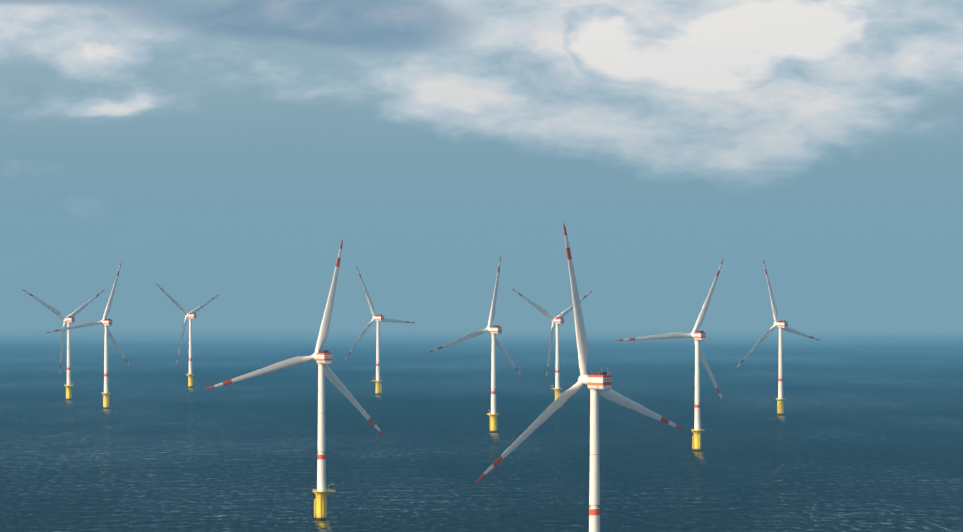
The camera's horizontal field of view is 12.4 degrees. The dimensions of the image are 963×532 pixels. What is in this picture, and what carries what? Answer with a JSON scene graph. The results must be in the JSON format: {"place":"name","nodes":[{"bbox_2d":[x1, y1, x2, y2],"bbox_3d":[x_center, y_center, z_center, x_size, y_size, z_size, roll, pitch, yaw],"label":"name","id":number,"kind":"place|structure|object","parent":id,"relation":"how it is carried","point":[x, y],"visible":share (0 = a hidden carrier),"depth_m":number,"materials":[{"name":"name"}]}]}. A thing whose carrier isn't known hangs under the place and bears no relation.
{"place":"outdoors","nodes":[
{"label":"outdoors","id":0,"kind":"place"},
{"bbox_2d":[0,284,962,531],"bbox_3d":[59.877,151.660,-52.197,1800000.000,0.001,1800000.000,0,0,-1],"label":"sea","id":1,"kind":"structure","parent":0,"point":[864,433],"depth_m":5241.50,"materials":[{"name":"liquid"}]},
{"bbox_2d":[22,289,104,400],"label":"wind turbine","id":2,"kind":"object","parent":1,"relation":"on","point":[69,319],"visible":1,"depth_m":5727.67,"materials":[{"name":"metal"}]},
{"bbox_2d":[46,263,131,408],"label":"wind turbine","id":3,"kind":"object","parent":1,"relation":"on","point":[105,322],"visible":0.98,"depth_m":5329.18,"materials":[{"name":"metal"}]},
{"bbox_2d":[156,284,218,387],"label":"wind turbine","id":4,"kind":"object","parent":1,"relation":"on","point":[191,315],"visible":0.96,"depth_m":6408.23,"materials":[{"name":"metal"}]},
{"bbox_2d":[206,240,384,521],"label":"wind turbine","id":5,"kind":"object","parent":1,"relation":"on","point":[323,358],"visible":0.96,"depth_m":2822.39,"materials":[{"name":"metal"}]},
{"bbox_2d":[343,266,414,394],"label":"wind turbine","id":6,"kind":"object","parent":1,"relation":"on","point":[378,319],"visible":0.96,"depth_m":5999.66,"materials":[{"name":"metal"}]},
{"bbox_2d":[428,255,522,432],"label":"wind turbine","id":7,"kind":"object","parent":1,"relation":"on","point":[493,330],"visible":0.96,"depth_m":4479.35,"materials":[{"name":"metal"}]},
{"bbox_2d":[512,289,592,399],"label":"wind turbine","id":8,"kind":"object","parent":1,"relation":"on","point":[557,320],"visible":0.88,"depth_m":5555.74,"materials":[{"name":"metal"}]},
{"bbox_2d":[476,223,682,531],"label":"wind turbine","id":9,"kind":"object","parent":1,"relation":"on","point":[598,383],"visible":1,"depth_m":2142.58,"materials":[{"name":"metal"}]},
{"bbox_2d":[617,260,724,451],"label":"wind turbine","id":10,"kind":"object","parent":1,"relation":"on","point":[696,336],"visible":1,"depth_m":3987.25,"materials":[{"name":"metal"}]},
{"bbox_2d":[734,259,819,415],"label":"wind turbine","id":11,"kind":"object","parent":1,"relation":"on","point":[781,325],"visible":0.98,"depth_m":5068.03,"materials":[{"name":"metal"}]},
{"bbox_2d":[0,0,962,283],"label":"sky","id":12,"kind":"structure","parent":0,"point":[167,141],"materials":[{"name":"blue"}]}
]}

